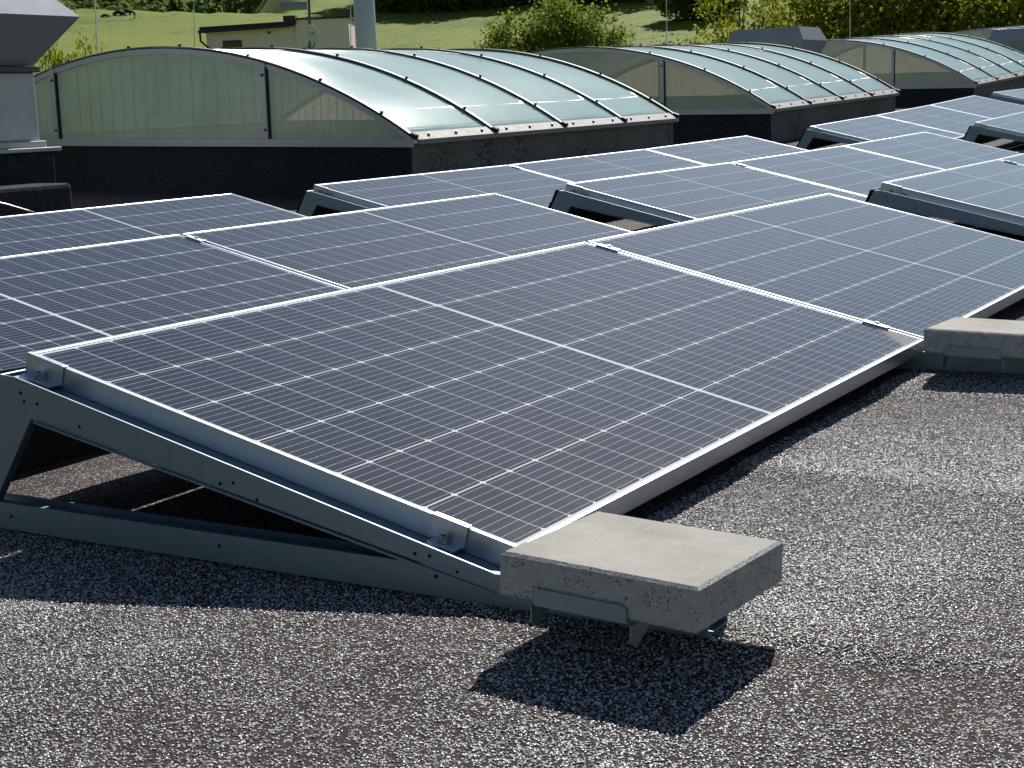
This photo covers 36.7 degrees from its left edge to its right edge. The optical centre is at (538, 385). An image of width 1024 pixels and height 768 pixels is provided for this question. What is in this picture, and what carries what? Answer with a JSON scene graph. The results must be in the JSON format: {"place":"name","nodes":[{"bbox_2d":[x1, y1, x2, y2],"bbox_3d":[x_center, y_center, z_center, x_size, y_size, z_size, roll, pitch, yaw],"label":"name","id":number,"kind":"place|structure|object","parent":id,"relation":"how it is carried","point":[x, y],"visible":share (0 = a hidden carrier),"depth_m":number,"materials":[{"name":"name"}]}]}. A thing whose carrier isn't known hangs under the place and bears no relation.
{"place":"outdoors","nodes":[
{"label":"outdoors","id":0,"kind":"place"},
{"bbox_2d":[33,0,900,75],"bbox_3d":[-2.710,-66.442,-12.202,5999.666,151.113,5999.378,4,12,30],"label":"meadow hillside","id":1,"kind":"structure","parent":0,"point":[447,29],"depth_m":170.96,"materials":[{"name":"green plant"}]},
{"bbox_2d":[33,40,63,74],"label":"young yellow tree","id":2,"kind":"object","parent":1,"relation":"on","point":[53,58],"visible":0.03,"depth_m":63.38,"materials":[{"name":"green plant"}]},
{"bbox_2d":[45,43,72,68],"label":"young yellow tree","id":3,"kind":"object","parent":1,"relation":"on","point":[60,55],"visible":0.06,"depth_m":63.64,"materials":[{"name":"green plant"}]},
{"bbox_2d":[73,23,106,59],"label":"young yellow tree","id":4,"kind":"object","parent":1,"relation":"on","point":[80,44],"visible":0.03,"depth_m":63.96,"materials":[{"name":"green plant"}]},
{"bbox_2d":[112,10,126,15],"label":"cow","id":5,"kind":"object","parent":1,"relation":"on","point":[120,12],"visible":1,"depth_m":188.08},
{"bbox_2d":[123,9,136,14],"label":"cow","id":6,"kind":"object","parent":1,"relation":"on","point":[129,11],"visible":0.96,"depth_m":189.25},
{"bbox_2d":[57,0,262,13],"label":"woodland","id":7,"kind":"object","parent":1,"relation":"on","point":[225,6],"visible":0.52,"depth_m":369.55,"materials":[{"name":"green plant"}]},
{"bbox_2d":[198,15,355,49],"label":"cream building","id":8,"kind":"structure","parent":1,"relation":"on","point":[288,32],"depth_m":89.69,"materials":[{"name":"beige paint"}]},
{"bbox_2d":[223,40,241,48],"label":"window","id":9,"kind":"structure","parent":8,"relation":"in","point":[229,43],"depth_m":89.88,"materials":[{"name":"black glass"}]},
{"bbox_2d":[279,0,319,48],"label":"antenna mast","id":10,"kind":"object","parent":1,"relation":"on","point":[312,33],"visible":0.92,"depth_m":83.87,"materials":[{"name":"metal"}]},
{"bbox_2d":[374,0,396,11],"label":"woodland tree","id":11,"kind":"object","parent":1,"relation":"on","point":[387,9],"visible":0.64,"depth_m":188.81,"materials":[{"name":"green plant"}]},
{"bbox_2d":[375,0,413,12],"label":"woodland tree","id":12,"kind":"object","parent":1,"relation":"on","point":[386,3],"visible":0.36,"depth_m":190.23,"materials":[{"name":"green plant"}]},
{"bbox_2d":[474,18,544,48],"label":"leafy tree","id":13,"kind":"object","parent":1,"relation":"on","point":[509,24],"visible":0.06,"depth_m":99.81,"materials":[{"name":"green plant"}]},
{"bbox_2d":[513,0,532,4],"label":"woodland tree","id":14,"kind":"object","parent":1,"relation":"on","point":[518,2],"visible":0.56,"depth_m":190.18,"materials":[{"name":"green plant"}]},
{"bbox_2d":[470,0,581,52],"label":"leafy tree","id":15,"kind":"object","parent":1,"relation":"on","point":[499,31],"visible":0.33,"depth_m":98.56,"materials":[{"name":"green plant"}]},
{"bbox_2d":[514,0,546,4],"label":"woodland tree","id":16,"kind":"object","parent":1,"relation":"on","point":[532,2],"visible":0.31,"depth_m":191.50,"materials":[{"name":"green plant"}]},
{"bbox_2d":[494,0,591,51],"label":"leafy tree","id":17,"kind":"object","parent":1,"relation":"on","point":[509,14],"visible":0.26,"depth_m":99.54,"materials":[{"name":"green plant"}]},
{"bbox_2d":[509,0,617,50],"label":"leafy tree","id":18,"kind":"object","parent":1,"relation":"on","point":[586,34],"visible":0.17,"depth_m":99.47,"materials":[{"name":"green plant"}]},
{"bbox_2d":[546,0,632,47],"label":"leafy tree","id":19,"kind":"object","parent":1,"relation":"on","point":[595,13],"visible":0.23,"depth_m":99.34,"materials":[{"name":"green plant"}]},
{"bbox_2d":[578,0,613,2],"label":"woodland tree","id":20,"kind":"object","parent":1,"relation":"on","point":[597,0],"visible":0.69,"depth_m":189.74,"materials":[{"name":"green plant"}]},
{"bbox_2d":[578,25,635,46],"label":"leafy tree","id":21,"kind":"object","parent":1,"relation":"on","point":[615,37],"visible":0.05,"depth_m":101.03,"materials":[{"name":"green plant"}]},
{"bbox_2d":[641,31,678,44],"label":"sparse tree","id":22,"kind":"object","parent":1,"relation":"on","point":[672,34],"visible":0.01,"depth_m":92.27,"materials":[{"name":"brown plant"}]},
{"bbox_2d":[647,0,693,21],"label":"woodland tree","id":23,"kind":"object","parent":1,"relation":"on","point":[661,5],"visible":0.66,"depth_m":161.79,"materials":[{"name":"green plant"}]},
{"bbox_2d":[658,0,712,20],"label":"woodland tree","id":24,"kind":"object","parent":1,"relation":"on","point":[686,14],"visible":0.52,"depth_m":161.15,"materials":[{"name":"green plant"}]},
{"bbox_2d":[676,0,717,19],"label":"woodland tree","id":25,"kind":"object","parent":1,"relation":"on","point":[693,13],"visible":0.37,"depth_m":161.59,"materials":[{"name":"green plant"}]},
{"bbox_2d":[689,0,737,18],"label":"woodland tree","id":26,"kind":"object","parent":1,"relation":"on","point":[712,6],"visible":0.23,"depth_m":160.11,"materials":[{"name":"green plant"}]},
{"bbox_2d":[705,0,744,19],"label":"woodland tree","id":27,"kind":"object","parent":1,"relation":"on","point":[729,8],"visible":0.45,"depth_m":159.71,"materials":[{"name":"green plant"}]},
{"bbox_2d":[681,0,791,43],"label":"young yellow tree","id":28,"kind":"object","parent":1,"relation":"on","point":[739,26],"visible":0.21,"depth_m":84.37,"materials":[{"name":"green plant"}]},
{"bbox_2d":[750,0,877,36],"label":"green broadleaf tree","id":29,"kind":"object","parent":1,"relation":"on","point":[779,23],"visible":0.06,"depth_m":81.64,"materials":[{"name":"green plant"}]},
{"bbox_2d":[765,0,915,39],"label":"green broadleaf tree","id":30,"kind":"object","parent":1,"relation":"on","point":[784,6],"visible":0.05,"depth_m":81.16,"materials":[{"name":"green plant"}]},
{"bbox_2d":[766,0,950,39],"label":"green broadleaf tree","id":31,"kind":"object","parent":1,"relation":"on","point":[864,15],"visible":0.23,"depth_m":78.57,"materials":[{"name":"green plant"}]},
{"bbox_2d":[791,0,929,39],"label":"green broadleaf tree","id":32,"kind":"object","parent":1,"relation":"on","point":[841,35],"visible":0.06,"depth_m":80.01,"materials":[{"name":"green plant"}]},
{"bbox_2d":[820,0,991,37],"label":"green broadleaf tree","id":33,"kind":"object","parent":1,"relation":"on","point":[844,30],"visible":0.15,"depth_m":77.47,"materials":[{"name":"green plant"}]},
{"bbox_2d":[845,0,1023,36],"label":"green broadleaf tree","id":34,"kind":"object","parent":1,"relation":"on","point":[919,6],"visible":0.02,"depth_m":78.84,"materials":[{"name":"green plant"}]},
{"bbox_2d":[878,0,1023,32],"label":"green broadleaf tree","id":35,"kind":"object","parent":1,"relation":"on","point":[954,22],"visible":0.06,"depth_m":76.89,"materials":[{"name":"green plant"}]},
{"bbox_2d":[889,0,1023,30],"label":"young yellow tree","id":36,"kind":"object","parent":1,"relation":"on","point":[944,18],"visible":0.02,"depth_m":78.86,"materials":[{"name":"green plant"}]},
{"bbox_2d":[898,0,1023,32],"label":"green broadleaf tree","id":37,"kind":"object","parent":1,"relation":"on","point":[965,16],"visible":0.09,"depth_m":75.90,"materials":[{"name":"green plant"}]},
{"bbox_2d":[935,0,1023,31],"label":"young yellow tree","id":38,"kind":"object","parent":1,"relation":"on","point":[1014,8],"visible":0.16,"depth_m":75.48,"materials":[{"name":"green plant"}]},
{"bbox_2d":[943,4,1023,30],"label":"young yellow tree","id":39,"kind":"object","parent":1,"relation":"on","point":[993,18],"visible":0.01,"depth_m":77.82,"materials":[{"name":"green plant"}]},
{"bbox_2d":[951,0,1023,23],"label":"green broadleaf tree","id":40,"kind":"object","parent":1,"relation":"on","point":[1009,8],"visible":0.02,"depth_m":76.95,"materials":[{"name":"green plant"}]},
{"bbox_2d":[0,102,1023,767],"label":"roof surface","id":41,"kind":"object","parent":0,"point":[114,480],"visible":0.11,"depth_m":1.99,"materials":[{"name":"stone"}]},
{"bbox_2d":[0,202,34,212],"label":"conductor wire","id":42,"kind":"object","parent":41,"relation":"on","point":[17,207],"visible":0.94,"depth_m":9.93,"materials":[{"name":"silver metal"}]},
{"bbox_2d":[0,183,72,216],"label":"felt kerb block","id":43,"kind":"structure","parent":41,"relation":"on","point":[40,197],"depth_m":10.16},
{"bbox_2d":[0,0,79,185],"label":"roof vent","id":44,"kind":"object","parent":41,"relation":"on","point":[32,32],"visible":0.92,"depth_m":10.56,"materials":[{"name":"metal"}]},
{"bbox_2d":[94,0,98,52],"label":"lightning rod","id":45,"kind":"object","parent":41,"relation":"on","point":[96,26],"depth_m":15.78,"materials":[{"name":"metal"}]},
{"bbox_2d":[0,193,306,256],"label":"solar module","id":46,"kind":"object","parent":41,"relation":"on","point":[41,232],"visible":0.3,"depth_m":6.84,"materials":[{"name":"glass"}]},
{"bbox_2d":[0,234,345,369],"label":"solar module","id":47,"kind":"object","parent":41,"relation":"on","point":[58,298],"visible":0.5,"depth_m":4.51,"materials":[{"name":"glass"}]},
{"bbox_2d":[185,235,205,241],"bbox_3d":[-1.155,-0.483,5.177,0.074,0.040,0.026,4,12,30],"label":"clamp","id":48,"kind":"object","parent":47,"relation":"attached to","point":[195,238],"visible":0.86,"depth_m":5.17,"materials":[{"name":"metal"}]},
{"bbox_2d":[193,0,194,46],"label":"lightning rod","id":49,"kind":"object","parent":41,"relation":"on","point":[194,26],"visible":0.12,"depth_m":20.86,"materials":[{"name":"metal"}]},
{"bbox_2d":[298,184,369,216],"bbox_3d":[-0.903,-0.910,8.174,1.835,0.313,0.072,4,12,30],"label":"mounting frame","id":50,"kind":"object","parent":41,"relation":"on","point":[312,201],"visible":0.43,"depth_m":8.29,"materials":[{"name":"metal"}]},
{"bbox_2d":[296,189,343,215],"bbox_3d":[0.222,-1.500,10.972,0.127,0.285,6.144,4,12,30],"label":"wind deflector","id":51,"kind":"object","parent":50,"relation":"attached to","point":[320,210],"visible":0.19,"depth_m":8.57,"materials":[{"name":"metal"}]},
{"bbox_2d":[313,165,571,208],"bbox_3d":[-0.292,-1.099,8.986,1.002,0.038,2.018,19,19,26],"label":"solar module","id":52,"kind":"object","parent":50,"relation":"on","point":[522,185],"visible":0.5,"depth_m":9.01,"materials":[{"name":"glass"}]},
{"bbox_2d":[350,0,350,48],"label":"lightning rod","id":53,"kind":"object","parent":41,"relation":"on","point":[350,23],"visible":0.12,"depth_m":23.50,"materials":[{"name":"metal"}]},
{"bbox_2d":[34,44,679,196],"bbox_3d":[-1.928,-2.507,14.346,5.007,1.258,4.616,5,13,30],"label":"barrel skylight","id":54,"kind":"object","parent":41,"relation":"on","point":[280,121],"visible":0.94,"depth_m":12.40,"materials":[{"name":"glass"}]},
{"bbox_2d":[0,351,727,637],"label":"mounting frame","id":55,"kind":"object","parent":41,"relation":"on","point":[391,556],"visible":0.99,"depth_m":2.42,"materials":[{"name":"metal"}]},
{"bbox_2d":[0,365,113,481],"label":"wind deflector","id":56,"kind":"object","parent":55,"relation":"attached to","point":[46,450],"depth_m":2.87,"materials":[{"name":"metal"}]},
{"bbox_2d":[353,0,376,48],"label":"flue pipe","id":57,"kind":"object","parent":41,"relation":"on","point":[365,23],"depth_m":22.38,"materials":[{"name":"silver metal"}]},
{"bbox_2d":[182,193,631,288],"bbox_3d":[-0.283,-0.527,5.862,1.002,0.038,2.018,19,19,26],"label":"solar module","id":58,"kind":"object","parent":41,"relation":"on","point":[350,250],"visible":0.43,"depth_m":5.73,"materials":[{"name":"glass"}]},
{"bbox_2d":[0,369,1023,767],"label":"roof grit","id":59,"kind":"object","parent":41,"relation":"on","point":[880,537],"visible":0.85,"depth_m":2.07,"materials":[{"name":"grey gravel"}]},
{"bbox_2d":[530,588,649,647],"bbox_3d":[0.103,0.276,2.018,0.255,0.057,0.214,7,12,32],"label":"paver tray","id":60,"kind":"object","parent":41,"relation":"on","point":[545,601],"visible":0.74,"depth_m":1.92,"materials":[{"name":"metal"}]},
{"bbox_2d":[499,512,782,633],"bbox_3d":[0.136,0.238,2.015,0.287,0.059,0.247,7,12,32],"label":"concrete paver","id":61,"kind":"object","parent":60,"relation":"on","point":[694,580],"visible":0.99,"depth_m":1.95,"materials":[{"name":"grey concrete"}]},
{"bbox_2d":[509,149,705,182],"bbox_3d":[0.725,-1.460,10.716,1.002,0.040,2.018,19,19,26],"label":"solar module","id":62,"kind":"object","parent":41,"relation":"on","point":[601,166],"visible":0.45,"depth_m":10.73,"materials":[{"name":"glass"}]},
{"bbox_2d":[551,183,680,226],"bbox_3d":[0.448,-0.806,7.335,1.835,0.313,0.072,4,12,30],"label":"mounting frame","id":63,"kind":"object","parent":41,"relation":"on","point":[567,199],"visible":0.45,"depth_m":7.39,"materials":[{"name":"metal"}]},
{"bbox_2d":[548,188,627,223],"bbox_3d":[1.573,-1.396,10.134,0.127,0.284,6.144,4,12,30],"label":"wind deflector","id":64,"kind":"object","parent":63,"relation":"attached to","point":[592,216],"visible":0.17,"depth_m":7.99,"materials":[{"name":"metal"}]},
{"bbox_2d":[565,162,866,222],"bbox_3d":[1.059,-0.995,8.147,1.002,0.038,2.018,19,19,26],"label":"solar module","id":65,"kind":"object","parent":63,"relation":"on","point":[689,194],"visible":0.54,"depth_m":8.02,"materials":[{"name":"glass"}]},
{"bbox_2d":[666,0,666,43],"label":"lightning rod","id":66,"kind":"object","parent":41,"relation":"on","point":[666,21],"visible":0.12,"depth_m":27.30,"materials":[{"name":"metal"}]},
{"bbox_2d":[528,41,899,142],"bbox_3d":[1.623,-3.851,20.378,5.008,1.298,4.716,5,14,30],"label":"barrel skylight","id":67,"kind":"object","parent":41,"relation":"on","point":[763,91],"visible":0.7,"depth_m":18.11,"materials":[{"name":"glass"}]},
{"bbox_2d":[646,136,808,164],"bbox_3d":[1.741,-1.836,12.443,1.002,0.038,2.018,19,20,26],"label":"solar module","id":68,"kind":"object","parent":41,"relation":"on","point":[725,150],"visible":0.39,"depth_m":12.46,"materials":[{"name":"glass"}]},
{"bbox_2d":[728,26,827,53],"bbox_3d":[3.645,-4.794,23.559,1.220,1.267,1.074,4,12,30],"label":"roof vent","id":69,"kind":"object","parent":41,"relation":"on","point":[813,39],"visible":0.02,"depth_m":23.04,"materials":[{"name":"metal"}]},
{"bbox_2d":[797,126,861,149],"bbox_3d":[2.923,-2.319,14.677,1.835,0.313,0.072,4,12,30],"label":"mounting frame","id":70,"kind":"object","parent":41,"relation":"on","point":[809,136],"visible":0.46,"depth_m":14.78,"materials":[{"name":"metal"}]},
{"bbox_2d":[796,129,838,149],"bbox_3d":[4.045,-2.989,17.461,0.127,0.449,6.144,4,12,30],"label":"wind deflector","id":71,"kind":"object","parent":70,"relation":"attached to","point":[815,143],"visible":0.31,"depth_m":15.42,"materials":[{"name":"metal"}]},
{"bbox_2d":[809,115,963,141],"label":"solar module","id":72,"kind":"object","parent":70,"relation":"on","point":[869,128],"visible":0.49,"depth_m":15.52,"materials":[{"name":"glass"}]},
{"bbox_2d":[731,146,943,195],"bbox_3d":[2.076,-1.356,9.877,1.002,0.040,2.018,19,19,26],"label":"solar module","id":73,"kind":"object","parent":41,"relation":"on","point":[855,171],"visible":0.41,"depth_m":9.80,"materials":[{"name":"glass"}]},
{"bbox_2d":[820,31,1023,105],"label":"barrel skylight","id":74,"kind":"object","parent":41,"relation":"on","point":[923,68],"visible":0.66,"depth_m":25.45,"materials":[{"name":"glass"}]},
{"bbox_2d":[844,132,1020,169],"bbox_3d":[3.092,-1.731,11.605,1.002,0.041,2.018,19,20,26],"label":"solar module","id":75,"kind":"object","parent":41,"relation":"on","point":[935,150],"visible":0.53,"depth_m":11.57,"materials":[{"name":"glass"}]},
{"bbox_2d":[877,105,991,134],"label":"solar module","id":76,"kind":"object","parent":41,"relation":"on","point":[945,119],"visible":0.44,"depth_m":17.12,"materials":[{"name":"glass"}]},
{"bbox_2d":[868,182,1023,235],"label":"mounting frame","id":77,"kind":"object","parent":41,"relation":"on","point":[888,196],"visible":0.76,"depth_m":6.52,"materials":[{"name":"metal"}]},
{"bbox_2d":[865,187,929,217],"bbox_3d":[2.412,-1.099,8.426,0.127,0.250,4.106,4,12,30],"label":"wind deflector","id":78,"kind":"object","parent":77,"relation":"attached to","point":[871,191],"visible":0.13,"depth_m":6.72,"materials":[{"name":"metal"}]},
{"bbox_2d":[880,159,1023,224],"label":"solar module","id":79,"kind":"object","parent":77,"relation":"on","point":[993,188],"visible":1,"depth_m":6.92,"materials":[{"name":"glass"}]},
{"bbox_2d":[895,351,1023,373],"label":"mounting frame","id":80,"kind":"object","parent":41,"relation":"on","point":[922,360],"visible":0.02,"depth_m":3.84,"materials":[{"name":"metal"}]},
{"bbox_2d":[25,242,923,565],"bbox_3d":[0.047,-0.068,3.286,1.002,0.038,2.018,19,19,26],"label":"solar module","id":81,"kind":"object","parent":80,"relation":"on","point":[501,404],"visible":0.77,"depth_m":2.91,"materials":[{"name":"glass"}]},
{"bbox_2d":[595,243,620,250],"bbox_3d":[0.192,-0.377,4.332,0.074,0.040,0.026,4,12,30],"label":"clamp","id":82,"kind":"object","parent":80,"relation":"attached to","point":[608,247],"visible":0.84,"depth_m":4.32,"materials":[{"name":"metal"}]},
{"bbox_2d":[587,193,1023,350],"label":"solar module","id":83,"kind":"object","parent":80,"relation":"on","point":[906,273],"visible":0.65,"depth_m":4.76,"materials":[{"name":"glass"}]},
{"bbox_2d":[862,319,890,328],"bbox_3d":[0.868,-0.148,3.981,0.074,0.040,0.026,4,12,30],"label":"clamp","id":84,"kind":"object","parent":80,"relation":"attached to","point":[876,323],"visible":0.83,"depth_m":3.97,"materials":[{"name":"metal"}]},
{"bbox_2d":[942,346,1009,372],"bbox_3d":[1.087,-0.078,3.777,0.255,0.057,0.214,5,12,31],"label":"paver tray","id":85,"kind":"object","parent":41,"relation":"on","point":[972,352],"visible":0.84,"depth_m":3.68,"materials":[{"name":"metal"}]},
{"bbox_2d":[923,317,1023,358],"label":"concrete paver","id":86,"kind":"object","parent":85,"relation":"on","point":[1005,338],"visible":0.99,"depth_m":3.71,"materials":[{"name":"grey concrete"}]},
{"bbox_2d":[932,95,1023,118],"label":"solar module","id":87,"kind":"object","parent":41,"relation":"on","point":[983,107],"visible":0.6,"depth_m":18.90,"materials":[{"name":"glass"}]},
{"bbox_2d":[947,25,1023,39],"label":"barrel skylight","id":88,"kind":"object","parent":41,"relation":"on","point":[984,33],"visible":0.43,"depth_m":33.83,"materials":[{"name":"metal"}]},
{"bbox_2d":[963,122,1023,153],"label":"mounting frame","id":89,"kind":"object","parent":41,"relation":"on","point":[975,130],"visible":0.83,"depth_m":13.92,"materials":[{"name":"metal"}]},
{"bbox_2d":[962,125,1002,144],"bbox_3d":[4.889,-2.665,15.765,0.127,0.360,4.106,4,12,30],"label":"wind deflector","id":90,"kind":"object","parent":89,"relation":"attached to","point":[981,139],"visible":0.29,"depth_m":14.79,"materials":[{"name":"metal"}]},
{"bbox_2d":[974,112,1023,136],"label":"solar module","id":91,"kind":"object","parent":89,"relation":"on","point":[1012,124],"visible":1,"depth_m":14.25,"materials":[{"name":"glass"}]},
{"bbox_2d":[988,28,1023,52],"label":"roof vent","id":92,"kind":"object","parent":41,"relation":"on","point":[1012,38],"visible":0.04,"depth_m":30.82,"materials":[{"name":"metal"}]},
{"bbox_2d":[989,92,1023,104],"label":"mounting frame","id":93,"kind":"object","parent":41,"relation":"on","point":[995,96],"visible":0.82,"depth_m":20.68,"materials":[{"name":"metal"}]},
{"bbox_2d":[992,89,1023,100],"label":"solar module","id":94,"kind":"object","parent":93,"relation":"on","point":[1017,94],"visible":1,"depth_m":20.99,"materials":[{"name":"glass"}]},
{"bbox_2d":[998,153,1023,164],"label":"solar module","id":95,"kind":"object","parent":41,"relation":"on","point":[1018,159],"visible":0.46,"depth_m":8.54,"materials":[{"name":"glass"}]}
]}

